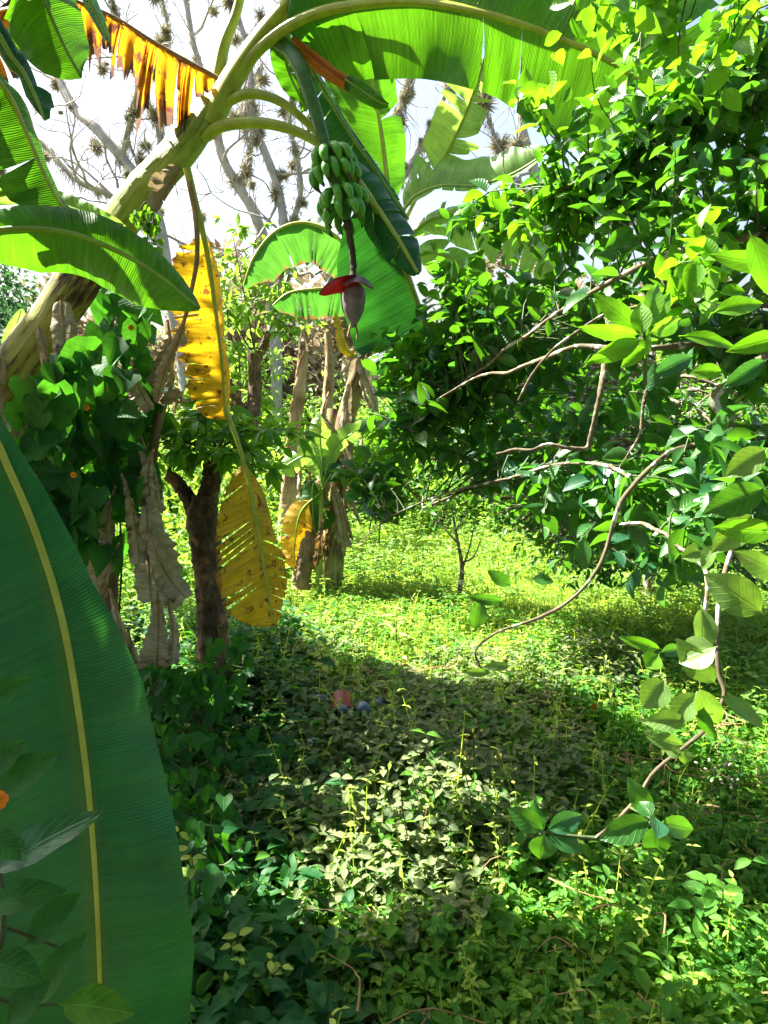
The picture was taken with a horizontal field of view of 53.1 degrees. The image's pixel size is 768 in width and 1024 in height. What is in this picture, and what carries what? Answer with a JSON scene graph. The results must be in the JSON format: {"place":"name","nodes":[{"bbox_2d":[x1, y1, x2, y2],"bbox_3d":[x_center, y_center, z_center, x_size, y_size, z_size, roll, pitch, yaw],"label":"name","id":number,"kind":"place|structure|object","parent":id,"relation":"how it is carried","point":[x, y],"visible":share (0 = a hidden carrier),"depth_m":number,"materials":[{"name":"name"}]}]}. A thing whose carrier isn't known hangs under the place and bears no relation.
{"place":"outdoors","nodes":[
{"label":"outdoors","id":0,"kind":"place"},
{"bbox_2d":[0,0,767,389],"label":"sky","id":1,"kind":"structure","parent":0,"point":[108,99],"materials":[{"name":"white"}]},
{"bbox_2d":[120,395,767,1023],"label":"ground","id":2,"kind":"structure","parent":0,"point":[587,731],"depth_m":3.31,"materials":[{"name":"green plant"}]},
{"bbox_2d":[1,308,24,431],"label":"banana plant","id":3,"kind":"object","parent":2,"relation":"on","point":[19,314],"visible":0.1,"depth_m":5.52,"materials":[{"name":"yellow plant"}]},
{"bbox_2d":[0,264,58,351],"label":"broad leaf tree","id":4,"kind":"object","parent":2,"relation":"on","point":[5,274],"visible":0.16,"depth_m":11.65,"materials":[{"name":"green plant"}]},
{"bbox_2d":[0,677,134,1023],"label":"weed","id":5,"kind":"object","parent":2,"relation":"on","point":[37,987],"visible":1,"depth_m":0.95,"materials":[{"name":"green plant"}]},
{"bbox_2d":[0,0,200,1023],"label":"banana plant","id":6,"kind":"object","parent":2,"relation":"on","point":[79,701],"visible":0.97,"depth_m":1.31,"materials":[{"name":"green plant"}]},
{"bbox_2d":[0,0,259,417],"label":"bare tree","id":7,"kind":"object","parent":2,"relation":"on","point":[120,155],"visible":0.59,"depth_m":11.95,"materials":[{"name":"grey plant"}]},
{"bbox_2d":[81,415,193,495],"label":"shrub","id":8,"kind":"object","parent":2,"relation":"on","point":[163,477],"visible":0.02,"depth_m":7.63,"materials":[{"name":"green plant"}]},
{"bbox_2d":[86,316,191,691],"bbox_3d":[-1.198,0.042,3.414,0.836,2.103,0.515,7,12,37],"label":"withered banana plant","id":9,"kind":"object","parent":2,"relation":"on","point":[160,582],"visible":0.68,"depth_m":3.26,"materials":[{"name":"brown plant"}]},
{"bbox_2d":[0,287,177,612],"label":"flowering vine","id":10,"kind":"object","parent":9,"relation":"attached to","point":[75,385],"visible":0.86,"depth_m":3.18,"materials":[{"name":"green plant"}]},
{"bbox_2d":[140,471,202,529],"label":"shrub","id":11,"kind":"object","parent":2,"relation":"on","point":[169,501],"visible":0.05,"depth_m":7.69,"materials":[{"name":"green plant"}]},
{"bbox_2d":[176,826,205,879],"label":"herb","id":12,"kind":"object","parent":2,"relation":"on","point":[193,861],"visible":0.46,"depth_m":2.08,"materials":[{"name":"green plant"}]},
{"bbox_2d":[174,449,229,512],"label":"shrub","id":13,"kind":"object","parent":2,"relation":"on","point":[226,486],"visible":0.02,"depth_m":7.91,"materials":[{"name":"green plant"}]},
{"bbox_2d":[138,631,298,972],"bbox_3d":[-0.588,0.880,2.806,0.634,0.579,1.703,-4,10,-24],"label":"creeper","id":14,"kind":"object","parent":2,"relation":"on","point":[210,684],"visible":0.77,"depth_m":2.91,"materials":[{"name":"green plant"}]},
{"bbox_2d":[138,386,327,684],"bbox_3d":[-0.824,0.207,3.819,1.094,1.647,0.742,0,9,0],"label":"pollarded tree","id":15,"kind":"object","parent":2,"relation":"on","point":[201,509],"visible":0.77,"depth_m":3.78,"materials":[{"name":"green plant"}]},
{"bbox_2d":[217,927,252,974],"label":"herb","id":16,"kind":"object","parent":2,"relation":"on","point":[238,947],"visible":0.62,"depth_m":1.91,"materials":[{"name":"green plant"}]},
{"bbox_2d":[184,263,321,491],"bbox_3d":[-1.819,-1.523,9.678,1.506,3.054,1.842,9,13,44],"label":"shrub","id":17,"kind":"object","parent":2,"relation":"on","point":[244,394],"visible":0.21,"depth_m":9.53,"materials":[{"name":"green plant"}]},
{"bbox_2d":[193,212,326,458],"bbox_3d":[-1.300,-1.382,8.167,1.468,3.414,1.389,0,9,0],"label":"pruned tree","id":18,"kind":"object","parent":2,"relation":"on","point":[255,356],"visible":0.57,"depth_m":7.77,"materials":[{"name":"green plant"}]},
{"bbox_2d":[172,0,352,452],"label":"bare tree","id":19,"kind":"object","parent":2,"relation":"on","point":[256,137],"visible":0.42,"depth_m":12.70,"materials":[{"name":"grey plant"}]},
{"bbox_2d":[252,952,292,996],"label":"herb","id":20,"kind":"object","parent":2,"relation":"on","point":[273,969],"visible":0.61,"depth_m":1.82,"materials":[{"name":"green plant"}]},
{"bbox_2d":[122,598,449,1023],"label":"creeping vines","id":21,"kind":"object","parent":2,"relation":"on","point":[230,1001],"visible":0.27,"depth_m":2.19,"materials":[{"name":"green plant"}]},
{"bbox_2d":[277,322,308,569],"bbox_3d":[-0.773,-0.555,6.577,0.190,2.135,0.432,7,12,36],"label":"banana stump","id":22,"kind":"object","parent":2,"relation":"on","point":[289,493],"visible":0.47,"depth_m":6.55,"materials":[{"name":"brown plant"}]},
{"bbox_2d":[270,457,316,502],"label":"shrub","id":23,"kind":"object","parent":2,"relation":"on","point":[305,481],"depth_m":9.08,"materials":[{"name":"green plant"}]},
{"bbox_2d":[255,412,375,515],"bbox_3d":[-0.821,-0.598,9.502,1.916,1.293,1.791,0,9,0],"label":"shrub","id":24,"kind":"object","parent":2,"relation":"on","point":[283,437],"visible":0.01,"depth_m":9.14,"materials":[{"name":"green plant"}]},
{"bbox_2d":[279,412,361,599],"bbox_3d":[-0.437,-0.044,5.558,0.643,1.376,0.286,0,9,0],"label":"banana sucker","id":25,"kind":"object","parent":2,"relation":"on","point":[303,514],"visible":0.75,"depth_m":5.54,"materials":[{"name":"green plant"}]},
{"bbox_2d":[307,639,345,673],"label":"herb","id":26,"kind":"object","parent":2,"relation":"on","point":[317,653],"visible":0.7,"depth_m":3.98,"materials":[{"name":"green plant"}]},
{"bbox_2d":[322,332,333,414],"bbox_3d":[-0.495,-0.575,6.919,0.133,2.060,0.367,0,9,0],"label":"banana stump","id":27,"kind":"object","parent":2,"relation":"on","point":[328,384],"visible":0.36,"depth_m":6.87,"materials":[{"name":"brown plant"}]},
{"bbox_2d":[304,773,393,861],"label":"herb","id":28,"kind":"object","parent":2,"relation":"on","point":[377,816],"visible":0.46,"depth_m":2.45,"materials":[{"name":"green plant"}]},
{"bbox_2d":[343,554,374,572],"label":"seedling","id":29,"kind":"object","parent":2,"relation":"on","point":[348,570],"visible":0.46,"depth_m":6.00,"materials":[{"name":"green plant"}]},
{"bbox_2d":[0,0,723,626],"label":"banana plant","id":30,"kind":"object","parent":2,"relation":"on","point":[308,44],"visible":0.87,"depth_m":2.93,"materials":[{"name":"green plant"}]},
{"bbox_2d":[129,201,163,254],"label":"leafy vine","id":31,"kind":"object","parent":30,"relation":"attached to","point":[150,227],"visible":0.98,"depth_m":2.85,"materials":[{"name":"green plant"}]},
{"bbox_2d":[346,406,407,515],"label":"shrub","id":32,"kind":"object","parent":2,"relation":"on","point":[376,449],"visible":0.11,"depth_m":8.47,"materials":[{"name":"green plant"}]},
{"bbox_2d":[18,235,743,469],"bbox_3d":[0.099,-3.029,14.829,14.646,4.803,3.986,-1,10,-6],"label":"dry brush","id":33,"kind":"object","parent":2,"relation":"on","point":[314,372],"visible":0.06,"depth_m":13.78,"materials":[{"name":"brown plant"}]},
{"bbox_2d":[0,278,766,419],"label":"wood","id":34,"kind":"object","parent":2,"relation":"on","point":[165,316],"visible":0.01,"depth_m":25.73,"materials":[{"name":"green plant"}]},
{"bbox_2d":[378,602,413,645],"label":"seedling","id":35,"kind":"object","parent":2,"relation":"on","point":[390,626],"visible":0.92,"depth_m":4.47,"materials":[{"name":"green plant"}]},
{"bbox_2d":[243,58,554,597],"bbox_3d":[0.117,-1.382,5.701,2.187,4.143,1.085,0,9,0],"label":"banana plant","id":36,"kind":"object","parent":2,"relation":"on","point":[312,245],"visible":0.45,"depth_m":5.50,"materials":[{"name":"green plant"}]},
{"bbox_2d":[408,739,436,765],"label":"herb","id":37,"kind":"object","parent":2,"relation":"on","point":[420,750],"visible":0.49,"depth_m":2.86,"materials":[{"name":"green plant"}]},
{"bbox_2d":[81,277,767,615],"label":"undergrowth","id":38,"kind":"object","parent":2,"relation":"on","point":[180,521],"visible":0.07,"depth_m":7.75,"materials":[{"name":"green plant"}]},
{"bbox_2d":[393,786,458,861],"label":"herb","id":39,"kind":"object","parent":2,"relation":"on","point":[440,836],"visible":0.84,"depth_m":2.42,"materials":[{"name":"green plant"}]},
{"bbox_2d":[176,607,677,989],"bbox_3d":[0.278,0.913,3.540,2.422,0.314,3.161,0,9,0],"label":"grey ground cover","id":40,"kind":"object","parent":2,"relation":"on","point":[485,760],"visible":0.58,"depth_m":2.89,"materials":[{"name":"green plant"}]},
{"bbox_2d":[306,737,318,743],"bbox_3d":[-0.296,0.950,3.198,0.057,0.028,0.031,0,9,0],"label":"plastic scrap","id":41,"kind":"object","parent":40,"relation":"on","point":[309,740],"visible":0.62,"depth_m":3.20,"materials":[{"name":"plastic"}]},
{"bbox_2d":[312,694,330,699],"bbox_3d":[-0.294,0.871,3.599,0.091,0.033,0.049,0,9,0],"label":"plastic scrap","id":42,"kind":"object","parent":40,"relation":"on","point":[328,695],"visible":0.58,"depth_m":3.60,"materials":[{"name":"blue plastic"}]},
{"bbox_2d":[337,705,347,719],"bbox_3d":[-0.180,0.876,3.376,0.052,0.053,0.104,-20,-31,3],"label":"plastic bottle","id":43,"kind":"object","parent":40,"relation":"on","point":[344,709],"visible":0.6,"depth_m":3.35,"materials":[{"name":"blue plastic"}]},
{"bbox_2d":[332,689,355,720],"bbox_3d":[-0.186,0.866,3.453,0.112,0.112,0.113,4,36,-15],"label":"plastic cup","id":44,"kind":"object","parent":40,"relation":"on","point":[347,700],"visible":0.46,"depth_m":3.44,"materials":[{"name":"plastic"}]},
{"bbox_2d":[356,701,370,714],"bbox_3d":[-0.090,0.867,3.382,0.060,0.060,0.078,30,-12,-5],"label":"plastic bottle","id":45,"kind":"object","parent":40,"relation":"on","point":[361,706],"visible":0.77,"depth_m":3.35,"materials":[{"name":"blue plastic"}]},
{"bbox_2d":[371,697,384,704],"bbox_3d":[-0.030,0.880,3.598,0.073,0.040,0.039,0,9,0],"label":"plastic scrap","id":46,"kind":"object","parent":40,"relation":"on","point":[379,700],"visible":0.69,"depth_m":3.60,"materials":[{"name":"blue plastic"}]},
{"bbox_2d":[378,445,487,538],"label":"shrub","id":47,"kind":"object","parent":2,"relation":"on","point":[446,506],"visible":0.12,"depth_m":8.00,"materials":[{"name":"green plant"}]},
{"bbox_2d":[388,1,483,304],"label":"bare tree","id":48,"kind":"object","parent":2,"relation":"on","point":[407,94],"visible":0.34,"depth_m":12.47,"materials":[{"name":"grey plant"}]},
{"bbox_2d":[425,904,457,950],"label":"herb","id":49,"kind":"object","parent":2,"relation":"on","point":[440,927],"visible":0.94,"depth_m":2.00,"materials":[{"name":"green plant"}]},
{"bbox_2d":[118,485,767,759],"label":"distant herbs","id":50,"kind":"object","parent":2,"relation":"on","point":[725,647],"visible":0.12,"depth_m":5.63,"materials":[{"name":"green plant"}]},
{"bbox_2d":[126,572,767,1023],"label":"tall fine herbs","id":51,"kind":"object","parent":2,"relation":"on","point":[492,886],"visible":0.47,"depth_m":2.54,"materials":[{"name":"green plant"}]},
{"bbox_2d":[131,582,767,1023],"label":"green herbs","id":52,"kind":"object","parent":2,"relation":"on","point":[753,928],"visible":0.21,"depth_m":2.44,"materials":[{"name":"green plant"}]},
{"bbox_2d":[432,493,480,599],"bbox_3d":[0.516,0.265,5.447,0.355,0.791,0.152,0,9,0],"label":"dead sapling","id":53,"kind":"object","parent":2,"relation":"on","point":[461,574],"visible":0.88,"depth_m":5.45,"materials":[{"name":"brown plant"}]},
{"bbox_2d":[151,646,767,1023],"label":"fallen twigs","id":54,"kind":"object","parent":2,"relation":"on","point":[550,914],"visible":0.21,"depth_m":2.43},
{"bbox_2d":[159,634,767,1023],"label":"broad leaf herbs","id":55,"kind":"object","parent":2,"relation":"on","point":[667,1008],"visible":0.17,"depth_m":2.39,"materials":[{"name":"green plant"}]},
{"bbox_2d":[420,427,527,523],"bbox_3d":[0.988,-0.643,8.991,1.641,1.549,1.864,9,13,43],"label":"shrub","id":56,"kind":"object","parent":2,"relation":"on","point":[472,507],"visible":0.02,"depth_m":8.24,"materials":[{"name":"green plant"}]},
{"bbox_2d":[191,623,767,1023],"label":"clover","id":57,"kind":"object","parent":2,"relation":"on","point":[516,991],"visible":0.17,"depth_m":2.08,"materials":[{"name":"green plant"}]},
{"bbox_2d":[453,728,516,807],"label":"flowering weed","id":58,"kind":"object","parent":2,"relation":"on","point":[474,777],"visible":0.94,"depth_m":2.50,"materials":[{"name":"green plant"}]},
{"bbox_2d":[241,593,766,1021],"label":"leaf litter","id":59,"kind":"object","parent":2,"relation":"on","point":[370,1017],"visible":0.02,"depth_m":2.40,"materials":[{"name":"plant"}]},
{"bbox_2d":[264,517,767,723],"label":"clearing herbs","id":60,"kind":"object","parent":2,"relation":"on","point":[464,604],"visible":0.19,"depth_m":5.20,"materials":[{"name":"green plant"}]},
{"bbox_2d":[407,51,635,314],"bbox_3d":[3.003,-6.189,14.335,4.615,10.765,4.364,6,11,33],"label":"bare tree","id":61,"kind":"object","parent":2,"relation":"on","point":[499,146],"visible":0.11,"depth_m":13.93,"materials":[{"name":"grey plant"}]},
{"bbox_2d":[328,0,767,858],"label":"lime tree","id":62,"kind":"object","parent":2,"relation":"on","point":[646,168],"visible":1,"depth_m":2.07,"materials":[{"name":"green plant"}]},
{"bbox_2d":[402,324,767,605],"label":"lime tree","id":63,"kind":"object","parent":2,"relation":"on","point":[687,403],"visible":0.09,"depth_m":4.40,"materials":[{"name":"green plant"}]},
{"bbox_2d":[591,703,598,710],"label":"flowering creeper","id":64,"kind":"object","parent":2,"relation":"on","point":[594,706],"visible":0.41,"depth_m":3.62,"materials":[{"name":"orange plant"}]},
{"bbox_2d":[603,338,746,463],"bbox_3d":[3.130,-0.891,8.289,2.222,2.260,2.036,-7,12,-35],"label":"shrub","id":65,"kind":"object","parent":2,"relation":"on","point":[696,385],"visible":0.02,"depth_m":8.21,"materials":[{"name":"green plant"}]},
{"bbox_2d":[668,870,746,939],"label":"herb","id":66,"kind":"object","parent":2,"relation":"on","point":[708,900],"visible":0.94,"depth_m":2.01,"materials":[{"name":"green plant"}]},
{"bbox_2d":[694,758,741,843],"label":"flowering weed","id":67,"kind":"object","parent":2,"relation":"on","point":[722,816],"visible":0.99,"depth_m":2.22,"materials":[{"name":"green plant"}]}
]}

